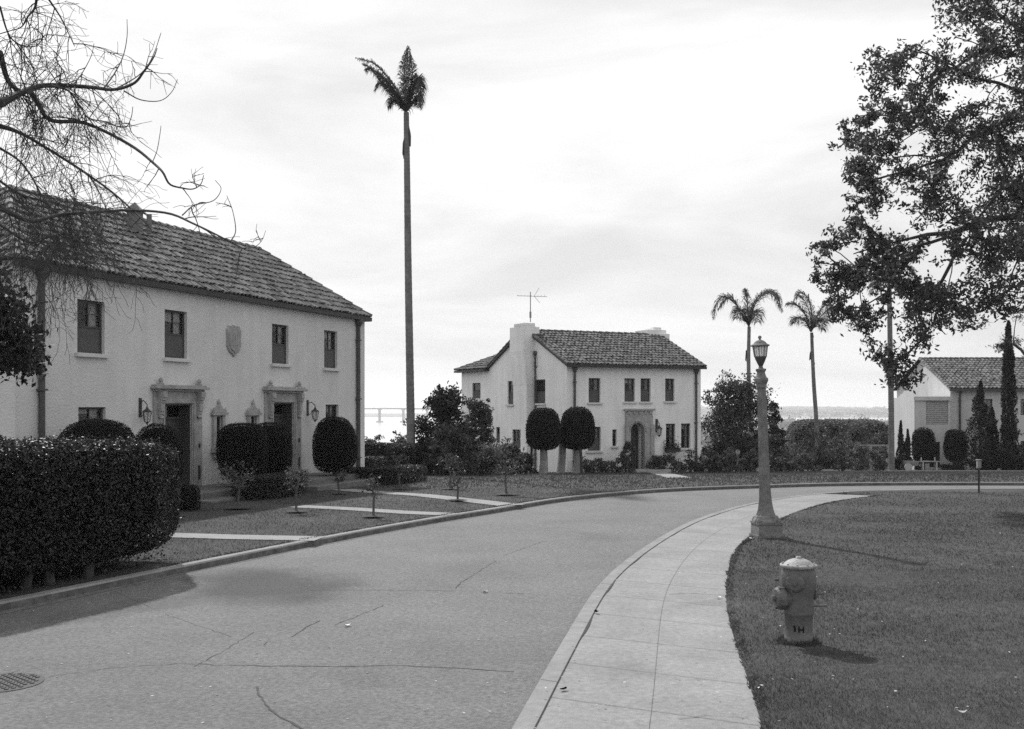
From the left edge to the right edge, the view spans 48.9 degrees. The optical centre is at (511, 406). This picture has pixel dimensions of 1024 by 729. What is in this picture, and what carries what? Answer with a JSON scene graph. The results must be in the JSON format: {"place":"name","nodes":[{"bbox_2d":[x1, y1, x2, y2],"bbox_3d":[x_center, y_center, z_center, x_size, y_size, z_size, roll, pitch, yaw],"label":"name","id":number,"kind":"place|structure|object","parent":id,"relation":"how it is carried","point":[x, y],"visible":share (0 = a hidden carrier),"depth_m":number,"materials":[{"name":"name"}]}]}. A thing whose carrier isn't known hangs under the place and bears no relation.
{"place":"outdoors","nodes":[
{"label":"outdoors","id":0,"kind":"place"},
{"bbox_2d":[161,532,324,540],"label":"path","id":1,"kind":"structure","parent":0,"point":[231,536],"depth_m":18.75,"materials":[{"name":"concrete"}]},
{"bbox_2d":[293,505,457,515],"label":"path","id":2,"kind":"structure","parent":0,"point":[376,510],"depth_m":23.70,"materials":[{"name":"concrete"}]},
{"bbox_2d":[334,489,524,505],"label":"path","id":3,"kind":"structure","parent":0,"point":[489,502],"depth_m":27.66,"materials":[{"name":"concrete"}]},
{"bbox_2d":[0,485,1023,728],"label":"road","id":4,"kind":"structure","parent":0,"point":[540,573],"depth_m":11.51,"materials":[{"name":"grey asphalt"}]},
{"bbox_2d":[0,673,44,692],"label":"manhole cover","id":5,"kind":"object","parent":4,"relation":"on","point":[13,681],"visible":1,"depth_m":9.27,"materials":[{"name":"metal"}]},
{"bbox_2d":[0,469,1023,598],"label":"lawn","id":6,"kind":"structure","parent":0,"point":[169,552],"depth_m":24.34,"materials":[{"name":"plant"}]},
{"bbox_2d":[0,254,57,386],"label":"evergreen tree","id":7,"kind":"object","parent":6,"relation":"on","point":[24,357],"visible":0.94,"depth_m":9.18,"materials":[{"name":"black plant"}]},
{"bbox_2d":[0,548,178,592],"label":"ground cover","id":8,"kind":"object","parent":6,"relation":"on","point":[66,571],"visible":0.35,"depth_m":14.76,"materials":[{"name":"grey plant"}]},
{"bbox_2d":[0,434,184,589],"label":"clipped hedge","id":9,"kind":"object","parent":6,"relation":"on","point":[73,502],"visible":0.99,"depth_m":14.00,"materials":[{"name":"black plant"}]},
{"bbox_2d":[58,417,137,449],"bbox_3d":[-8.498,0.982,23.053,1.698,1.543,1.652,0,0,0],"label":"topiary shrub","id":10,"kind":"object","parent":6,"relation":"on","point":[96,428],"visible":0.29,"depth_m":22.61,"materials":[{"name":"black plant"}]},
{"bbox_2d":[0,0,265,360],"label":"bare tree","id":11,"kind":"object","parent":6,"relation":"on","point":[5,101],"visible":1,"depth_m":8.28,"materials":[{"name":"grey plant"}]},
{"bbox_2d":[135,423,185,495],"bbox_3d":[-7.541,1.146,23.941,1.186,1.656,1.191,0,0,0],"label":"topiary shrub","id":12,"kind":"object","parent":6,"relation":"on","point":[162,433],"visible":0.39,"depth_m":23.72,"materials":[{"name":"black plant"}]},
{"bbox_2d":[167,483,200,510],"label":"box hedge","id":13,"kind":"object","parent":6,"relation":"on","point":[191,495],"visible":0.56,"depth_m":23.67,"materials":[{"name":"black plant"}]},
{"bbox_2d":[0,184,374,503],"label":"stucco house","id":14,"kind":"structure","parent":6,"relation":"on","point":[174,363],"depth_m":28.59,"materials":[{"name":"paint"}]},
{"bbox_2d":[77,299,101,353],"bbox_3d":[-9.656,-1.745,24.921,0.670,1.163,0.885,0,0,19],"label":"window","id":15,"kind":"structure","parent":14,"relation":"in","point":[88,341],"depth_m":25.04,"materials":[{"name":"glass"}]},
{"bbox_2d":[78,407,102,423],"bbox_3d":[-9.645,0.534,24.953,0.670,1.026,0.887,0,0,19],"label":"window","id":16,"kind":"structure","parent":14,"relation":"in","point":[85,413],"depth_m":25.11,"materials":[{"name":"glass"}]},
{"bbox_2d":[139,398,151,424],"bbox_3d":[-8.572,0.119,26.311,0.319,0.627,0.209,0,0,0],"label":"wall lantern","id":17,"kind":"object","parent":14,"relation":"attached to","point":[147,413],"depth_m":26.30,"materials":[{"name":"glass"}]},
{"bbox_2d":[165,310,183,358],"bbox_3d":[-8.653,-1.765,27.818,0.670,1.170,0.904,0,0,19],"label":"window","id":18,"kind":"structure","parent":14,"relation":"in","point":[174,341],"depth_m":27.89,"materials":[{"name":"glass"}]},
{"bbox_2d":[226,325,240,356],"bbox_3d":[-7.402,-1.742,30.031,0.086,0.869,0.710,0,0,19],"label":"shield plaque","id":19,"kind":"object","parent":14,"relation":"attached to","point":[233,339],"visible":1,"depth_m":29.93,"materials":[{"name":"stone"}]},
{"bbox_2d":[272,324,285,363],"bbox_3d":[-7.044,-1.779,32.465,0.670,1.125,0.907,0,0,19],"label":"window","id":20,"kind":"structure","parent":14,"relation":"in","point":[278,349],"depth_m":32.57,"materials":[{"name":"glass"}]},
{"bbox_2d":[324,330,334,367],"bbox_3d":[-6.055,-1.771,35.321,0.670,1.167,0.854,0,0,19],"label":"window","id":21,"kind":"structure","parent":14,"relation":"in","point":[329,354],"depth_m":35.36,"materials":[{"name":"glass"}]},
{"bbox_2d":[214,460,256,509],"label":"young tree","id":22,"kind":"object","parent":6,"relation":"on","point":[236,479],"visible":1,"depth_m":24.06,"materials":[{"name":"grey plant"}]},
{"bbox_2d":[213,421,269,477],"bbox_3d":[-6.719,1.367,28.096,1.296,1.997,1.294,0,0,0],"label":"topiary tree","id":23,"kind":"object","parent":6,"relation":"on","point":[245,442],"visible":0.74,"depth_m":27.64,"materials":[{"name":"black plant"}]},
{"bbox_2d":[231,471,307,500],"bbox_3d":[-5.978,1.989,28.327,1.146,0.690,3.831,0,0,10],"label":"box hedge","id":24,"kind":"object","parent":6,"relation":"on","point":[265,485],"visible":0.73,"depth_m":27.17,"materials":[{"name":"black plant"}]},
{"bbox_2d":[259,421,293,473],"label":"topiary tree","id":25,"kind":"object","parent":6,"relation":"on","point":[280,450],"visible":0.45,"depth_m":29.41,"materials":[{"name":"black plant"}]},
{"bbox_2d":[283,466,315,512],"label":"young tree","id":26,"kind":"object","parent":6,"relation":"on","point":[292,472],"visible":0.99,"depth_m":23.27,"materials":[{"name":"grey plant"}]},
{"bbox_2d":[312,415,358,475],"bbox_3d":[-5.165,1.361,32.904,1.384,2.199,1.419,0,0,0],"label":"topiary tree","id":27,"kind":"object","parent":6,"relation":"on","point":[335,448],"visible":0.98,"depth_m":32.40,"materials":[{"name":"black plant"}]},
{"bbox_2d":[363,515,383,516],"bbox_3d":[-2.735,2.149,22.144,0.444,0.012,0.440,0,0,0],"label":"soil ring","id":28,"kind":"object","parent":6,"relation":"on","point":[372,515],"visible":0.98,"depth_m":22.10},
{"bbox_2d":[361,475,382,517],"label":"young tree","id":29,"kind":"object","parent":28,"relation":"on","point":[372,492],"visible":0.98,"depth_m":22.13,"materials":[{"name":"grey plant"}]},
{"bbox_2d":[324,464,426,485],"bbox_3d":[-3.839,2.163,35.572,2.287,0.712,4.648,0,0,33],"label":"box hedge","id":30,"kind":"object","parent":6,"relation":"on","point":[389,476],"visible":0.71,"depth_m":34.16,"materials":[{"name":"black plant"}]},
{"bbox_2d":[365,456,390,466],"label":"box hedge","id":31,"kind":"object","parent":6,"relation":"on","point":[370,461],"visible":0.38,"depth_m":39.88,"materials":[{"name":"grey plant"}]},
{"bbox_2d":[355,45,427,464],"bbox_3d":[-4.767,-5.814,44.752,3.004,17.275,2.856,0,0,0],"label":"palm tree","id":32,"kind":"object","parent":6,"relation":"on","point":[402,98],"visible":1,"depth_m":44.88,"materials":[{"name":"grey plant"}]},
{"bbox_2d":[365,442,424,465],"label":"box hedge","id":33,"kind":"object","parent":6,"relation":"on","point":[379,449],"visible":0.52,"depth_m":42.35,"materials":[{"name":"grey plant"}]},
{"bbox_2d":[415,437,432,474],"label":"shrub","id":34,"kind":"object","parent":6,"relation":"on","point":[425,445],"visible":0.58,"depth_m":43.89,"materials":[{"name":"black plant"}]},
{"bbox_2d":[0,484,877,728],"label":"grass","id":35,"kind":"structure","parent":6,"relation":"on","point":[730,625],"depth_m":14.80,"materials":[{"name":"plant"}]},
{"bbox_2d":[403,381,476,473],"bbox_3d":[-2.922,0.920,45.528,3.065,3.940,2.945,0,0,0],"label":"tree","id":36,"kind":"object","parent":6,"relation":"on","point":[443,404],"visible":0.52,"depth_m":45.19,"materials":[{"name":"black plant"}]},
{"bbox_2d":[422,442,458,475],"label":"shrub","id":37,"kind":"object","parent":6,"relation":"on","point":[441,450],"visible":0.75,"depth_m":43.40,"materials":[{"name":"grey plant"}]},
{"bbox_2d":[435,450,462,487],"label":"young tree","id":38,"kind":"object","parent":6,"relation":"on","point":[450,463],"visible":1,"depth_m":31.28,"materials":[{"name":"grey plant"}]},
{"bbox_2d":[427,421,477,475],"bbox_3d":[-2.417,1.809,44.499,2.247,2.473,2.071,0,0,23],"label":"shrub","id":39,"kind":"object","parent":6,"relation":"on","point":[447,431],"visible":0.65,"depth_m":44.25,"materials":[{"name":"grey plant"}]},
{"bbox_2d":[460,397,497,470],"bbox_3d":[-1.538,1.322,49.266,2.044,3.477,1.779,0,0,0],"label":"shrub","id":40,"kind":"object","parent":6,"relation":"on","point":[484,417],"visible":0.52,"depth_m":49.08,"materials":[{"name":"grey plant"}]},
{"bbox_2d":[462,440,511,474],"bbox_3d":[-0.982,2.225,45.367,2.228,1.780,1.960,0,0,40],"label":"shrub","id":41,"kind":"object","parent":6,"relation":"on","point":[481,462],"visible":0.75,"depth_m":45.13,"materials":[{"name":"grey plant"}]},
{"bbox_2d":[485,436,528,473],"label":"shrub","id":42,"kind":"object","parent":6,"relation":"on","point":[511,447],"visible":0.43,"depth_m":46.13,"materials":[{"name":"grey plant"}]},
{"bbox_2d":[516,452,538,473],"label":"shrub","id":43,"kind":"object","parent":6,"relation":"on","point":[529,460],"visible":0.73,"depth_m":46.43,"materials":[{"name":"black plant"}]},
{"bbox_2d":[525,406,561,473],"bbox_3d":[1.337,1.496,47.483,1.603,2.980,1.595,0,0,0],"label":"topiary tree","id":44,"kind":"object","parent":6,"relation":"on","point":[543,431],"visible":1,"depth_m":46.94,"materials":[{"name":"black plant"}]},
{"bbox_2d":[556,406,595,473],"bbox_3d":[2.741,1.497,47.997,1.695,3.042,1.613,0,0,0],"label":"topiary tree","id":45,"kind":"object","parent":6,"relation":"on","point":[577,428],"visible":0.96,"depth_m":47.51,"materials":[{"name":"black plant"}]},
{"bbox_2d":[454,323,706,472],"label":"stucco house","id":46,"kind":"structure","parent":6,"relation":"on","point":[623,387],"depth_m":53.48,"materials":[{"name":"paint"}]},
{"bbox_2d":[536,379,544,402],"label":"window","id":47,"kind":"structure","parent":46,"relation":"in","point":[540,384],"depth_m":53.55,"materials":[{"name":"glass"}]},
{"bbox_2d":[589,378,598,402],"bbox_3d":[3.595,-0.730,52.046,0.633,1.121,0.650,0,0,-27],"label":"window","id":48,"kind":"structure","parent":46,"relation":"in","point":[593,382],"depth_m":51.84,"materials":[{"name":"glass"}]},
{"bbox_2d":[624,378,633,401],"bbox_3d":[5.301,-0.756,52.916,0.580,1.086,0.650,0,0,-27],"label":"window","id":49,"kind":"structure","parent":46,"relation":"in","point":[628,382],"depth_m":52.71,"materials":[{"name":"glass"}]},
{"bbox_2d":[631,424,637,468],"bbox_3d":[5.644,1.986,53.074,0.767,2.428,0.020,0,0,-27],"label":"door","id":50,"kind":"structure","parent":46,"relation":"in","point":[634,430],"depth_m":53.16,"materials":[{"name":"paint"}]},
{"bbox_2d":[641,378,648,401],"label":"window","id":51,"kind":"structure","parent":46,"relation":"in","point":[644,381],"depth_m":53.12,"materials":[{"name":"glass"}]},
{"bbox_2d":[665,379,672,400],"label":"window","id":52,"kind":"structure","parent":46,"relation":"in","point":[668,382],"depth_m":53.72,"materials":[{"name":"glass"}]},
{"bbox_2d":[681,423,688,447],"bbox_3d":[8.140,1.418,54.364,0.544,1.181,0.650,0,0,-27],"label":"window","id":53,"kind":"structure","parent":46,"relation":"in","point":[684,426],"depth_m":54.29,"materials":[{"name":"glass"}]},
{"bbox_2d":[582,456,599,472],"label":"garden plant","id":54,"kind":"object","parent":6,"relation":"on","point":[589,467],"visible":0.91,"depth_m":50.42,"materials":[{"name":"grey plant"}]},
{"bbox_2d":[595,458,618,472],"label":"garden plant","id":55,"kind":"object","parent":6,"relation":"on","point":[603,466],"visible":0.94,"depth_m":50.66,"materials":[{"name":"grey plant"}]},
{"bbox_2d":[613,450,631,472],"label":"garden plant","id":56,"kind":"object","parent":6,"relation":"on","point":[625,465],"visible":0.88,"depth_m":51.17,"materials":[{"name":"grey plant"}]},
{"bbox_2d":[620,441,638,471],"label":"garden plant","id":57,"kind":"object","parent":6,"relation":"on","point":[628,446],"visible":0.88,"depth_m":51.41,"materials":[{"name":"black plant"}]},
{"bbox_2d":[643,454,665,468],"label":"garden plant","id":58,"kind":"object","parent":6,"relation":"on","point":[657,461],"visible":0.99,"depth_m":52.12,"materials":[{"name":"grey plant"}]},
{"bbox_2d":[660,453,686,471],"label":"garden plant","id":59,"kind":"object","parent":6,"relation":"on","point":[671,459],"visible":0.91,"depth_m":52.52,"materials":[{"name":"grey plant"}]},
{"bbox_2d":[679,448,703,471],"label":"garden plant","id":60,"kind":"object","parent":6,"relation":"on","point":[693,465],"visible":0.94,"depth_m":52.87,"materials":[{"name":"grey plant"}]},
{"bbox_2d":[693,445,717,471],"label":"garden plant","id":61,"kind":"object","parent":6,"relation":"on","point":[706,451],"visible":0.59,"depth_m":53.27,"materials":[{"name":"grey plant"}]},
{"bbox_2d":[704,454,722,472],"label":"shrub","id":62,"kind":"object","parent":6,"relation":"on","point":[713,463],"visible":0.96,"depth_m":50.80,"materials":[{"name":"grey plant"}]},
{"bbox_2d":[718,446,741,472],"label":"shrub","id":63,"kind":"object","parent":6,"relation":"on","point":[729,455],"visible":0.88,"depth_m":51.89,"materials":[{"name":"grey plant"}]},
{"bbox_2d":[701,369,784,471],"bbox_3d":[11.488,0.956,57.113,4.771,5.761,4.033,0,0,0],"label":"tree","id":64,"kind":"object","parent":6,"relation":"on","point":[729,414],"visible":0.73,"depth_m":56.51,"materials":[{"name":"grey plant"}]},
{"bbox_2d":[711,288,783,469],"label":"palm tree","id":65,"kind":"object","parent":6,"relation":"on","point":[749,315],"visible":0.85,"depth_m":67.89,"materials":[{"name":"grey plant"}]},
{"bbox_2d":[738,448,758,471],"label":"shrub","id":66,"kind":"object","parent":6,"relation":"on","point":[747,464],"visible":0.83,"depth_m":54.80,"materials":[{"name":"grey plant"}]},
{"bbox_2d":[767,400,788,469],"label":"tree","id":67,"kind":"object","parent":6,"relation":"on","point":[777,417],"visible":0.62,"depth_m":59.83,"materials":[{"name":"black plant"}]},
{"bbox_2d":[770,443,793,470],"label":"shrub","id":68,"kind":"object","parent":6,"relation":"on","point":[787,454],"visible":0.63,"depth_m":59.91,"materials":[{"name":"grey plant"}]},
{"bbox_2d":[795,451,820,471],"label":"shrub","id":69,"kind":"object","parent":6,"relation":"on","point":[808,462],"visible":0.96,"depth_m":59.79,"materials":[{"name":"grey plant"}]},
{"bbox_2d":[785,289,839,458],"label":"palm tree","id":70,"kind":"object","parent":6,"relation":"on","point":[812,323],"visible":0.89,"depth_m":71.89,"materials":[{"name":"grey plant"}]},
{"bbox_2d":[795,426,843,470],"bbox_3d":[17.238,2.447,62.940,3.115,2.757,2.103,0,0,0],"label":"shrub","id":71,"kind":"object","parent":6,"relation":"on","point":[821,462],"visible":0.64,"depth_m":62.64,"materials":[{"name":"grey plant"}]},
{"bbox_2d":[820,421,852,469],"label":"shrub","id":72,"kind":"object","parent":6,"relation":"on","point":[833,429],"visible":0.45,"depth_m":71.92,"materials":[{"name":"grey plant"}]},
{"bbox_2d":[786,417,888,468],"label":"tall hedge","id":73,"kind":"object","parent":6,"relation":"on","point":[795,431],"visible":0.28,"depth_m":82.34,"materials":[{"name":"grey plant"}]},
{"bbox_2d":[823,433,860,470],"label":"shrub","id":74,"kind":"object","parent":6,"relation":"on","point":[838,449],"visible":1,"depth_m":61.80,"materials":[{"name":"grey plant"}]},
{"bbox_2d":[840,414,875,463],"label":"shrub","id":75,"kind":"object","parent":6,"relation":"on","point":[858,424],"visible":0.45,"depth_m":73.94,"materials":[{"name":"grey plant"}]},
{"bbox_2d":[845,441,871,470],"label":"shrub","id":76,"kind":"object","parent":6,"relation":"on","point":[861,448],"visible":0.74,"depth_m":65.80,"materials":[{"name":"grey plant"}]},
{"bbox_2d":[861,419,894,460],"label":"shrub","id":77,"kind":"object","parent":6,"relation":"on","point":[881,438],"visible":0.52,"depth_m":72.82,"materials":[{"name":"grey plant"}]},
{"bbox_2d":[868,446,888,470],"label":"shrub","id":78,"kind":"object","parent":6,"relation":"on","point":[878,457],"visible":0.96,"depth_m":65.81,"materials":[{"name":"grey plant"}]},
{"bbox_2d":[858,248,915,470],"bbox_3d":[21.351,-2.880,64.023,3.494,13.264,3.538,0,0,0],"label":"palm tree","id":79,"kind":"object","parent":6,"relation":"on","point":[891,454],"visible":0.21,"depth_m":63.87,"materials":[{"name":"grey plant"}]},
{"bbox_2d":[895,420,905,466],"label":"conifer shrub","id":80,"kind":"object","parent":6,"relation":"on","point":[900,450],"visible":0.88,"depth_m":71.92,"materials":[{"name":"black plant"}]},
{"bbox_2d":[904,429,912,466],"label":"conifer shrub","id":81,"kind":"object","parent":6,"relation":"on","point":[907,448],"visible":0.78,"depth_m":71.92,"materials":[{"name":"black plant"}]},
{"bbox_2d":[911,427,936,469],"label":"topiary tree","id":82,"kind":"object","parent":6,"relation":"on","point":[923,443],"visible":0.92,"depth_m":72.01,"materials":[{"name":"black plant"}]},
{"bbox_2d":[938,459,964,469],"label":"shrub","id":83,"kind":"object","parent":6,"relation":"on","point":[958,466],"visible":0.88,"depth_m":71.40,"materials":[{"name":"grey plant"}]},
{"bbox_2d":[942,428,968,469],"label":"topiary tree","id":84,"kind":"object","parent":6,"relation":"on","point":[954,442],"visible":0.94,"depth_m":72.00,"materials":[{"name":"black plant"}]},
{"bbox_2d":[894,357,1023,469],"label":"stucco house","id":85,"kind":"structure","parent":6,"relation":"on","point":[939,403],"depth_m":75.26,"materials":[{"name":"paint"}]},
{"bbox_2d":[956,380,999,469],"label":"conifer shrub","id":86,"kind":"object","parent":6,"relation":"on","point":[979,405],"visible":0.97,"depth_m":71.31,"materials":[{"name":"black plant"}]},
{"bbox_2d":[962,449,1000,469],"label":"shrub","id":87,"kind":"object","parent":6,"relation":"on","point":[976,456],"visible":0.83,"depth_m":70.75,"materials":[{"name":"black plant"}]},
{"bbox_2d":[978,406,999,468],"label":"conifer shrub","id":88,"kind":"object","parent":6,"relation":"on","point":[995,438],"visible":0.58,"depth_m":71.78,"materials":[{"name":"black plant"}]},
{"bbox_2d":[982,442,1023,469],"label":"shrub","id":89,"kind":"object","parent":6,"relation":"on","point":[1011,459],"visible":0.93,"depth_m":70.19,"materials":[{"name":"black plant"}]},
{"bbox_2d":[985,307,1023,363],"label":"pine tree","id":90,"kind":"object","parent":6,"relation":"on","point":[1003,345],"visible":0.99,"depth_m":65.78,"materials":[{"name":"grey plant"}]},
{"bbox_2d":[999,320,1019,469],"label":"cypress tree","id":91,"kind":"object","parent":6,"relation":"on","point":[1008,395],"visible":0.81,"depth_m":70.79,"materials":[{"name":"black plant"}]},
{"bbox_2d":[0,0,1023,412],"label":"sky","id":92,"kind":"structure","parent":0,"point":[632,165],"materials":[{"name":"white"}]},
{"bbox_2d":[365,417,887,442],"bbox_3d":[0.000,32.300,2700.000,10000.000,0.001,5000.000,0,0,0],"label":"bay water","id":93,"kind":"structure","parent":0,"point":[386,427],"depth_m":1707.03,"materials":[{"name":"grey liquid"}]},
{"bbox_2d":[365,406,887,417],"bbox_3d":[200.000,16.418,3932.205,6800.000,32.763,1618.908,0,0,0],"label":"shore","id":94,"kind":"structure","parent":0,"point":[420,414],"depth_m":3998.00,"materials":[{"name":"grey"}]},
{"bbox_2d":[701,406,887,466],"bbox_3d":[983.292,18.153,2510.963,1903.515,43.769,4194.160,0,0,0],"label":"distant trees","id":95,"kind":"object","parent":94,"relation":"on","point":[785,423],"visible":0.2,"depth_m":3323.30,"materials":[{"name":"grey plant"}]},
{"bbox_2d":[702,410,887,421],"bbox_3d":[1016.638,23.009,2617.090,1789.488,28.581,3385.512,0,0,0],"label":"distant town","id":96,"kind":"object","parent":94,"relation":"on","point":[848,415],"visible":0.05,"depth_m":3280.66},
{"bbox_2d":[534,488,990,728],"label":"sidewalk","id":97,"kind":"structure","parent":0,"point":[681,618],"depth_m":10.13,"materials":[{"name":"concrete"}]},
{"bbox_2d":[772,633,823,646],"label":"grass","id":98,"kind":"structure","parent":0,"point":[814,641],"depth_m":10.26,"materials":[{"name":"plant"}]},
{"bbox_2d":[725,489,1023,728],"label":"lawn","id":99,"kind":"structure","parent":0,"point":[857,576],"depth_m":11.91,"materials":[{"name":"plant"}]},
{"bbox_2d":[749,336,784,537],"bbox_3d":[4.236,0.525,18.820,0.496,3.411,0.456,0,0,-7],"label":"street lamp","id":100,"kind":"object","parent":99,"relation":"on","point":[766,522],"visible":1,"depth_m":18.75,"materials":[{"name":"concrete"}]},
{"bbox_2d":[770,556,826,643],"bbox_3d":[2.611,1.790,10.355,0.463,0.815,0.340,0,0,-29],"label":"fire hydrant","id":101,"kind":"object","parent":99,"relation":"on","point":[794,595],"visible":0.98,"depth_m":10.26,"materials":[{"name":"metal"}]},
{"bbox_2d":[805,0,1023,393],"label":"broadleaf tree","id":102,"kind":"object","parent":99,"relation":"on","point":[930,295],"visible":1,"depth_m":24.96,"materials":[{"name":"grey plant"}]},
{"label":"soil ring","id":103,"kind":"structure","parent":0,"visible":0},
{"bbox_2d":[389,451,410,489],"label":"young tree","id":104,"kind":"object","parent":103,"relation":"on","point":[399,468],"visible":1,"depth_m":31.28,"materials":[{"name":"grey plant"}]},
{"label":"soil ring","id":105,"kind":"structure","parent":0,"visible":0},
{"bbox_2d":[484,450,529,493],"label":"young tree","id":106,"kind":"object","parent":105,"relation":"on","point":[506,467],"visible":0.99,"depth_m":28.52,"materials":[{"name":"grey plant"}]},
{"bbox_3d":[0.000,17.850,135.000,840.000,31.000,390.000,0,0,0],"label":"ground","id":107,"kind":"structure","parent":0,"visible":0},
{"bbox_2d":[0,482,1023,610],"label":"kerb","id":108,"kind":"structure","parent":107,"relation":"on","point":[46,596],"depth_m":18.57,"materials":[{"name":"concrete"}]},
{"bbox_2d":[512,488,1023,728],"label":"kerb","id":109,"kind":"structure","parent":107,"relation":"on","point":[527,718],"depth_m":10.50,"materials":[{"name":"concrete"}]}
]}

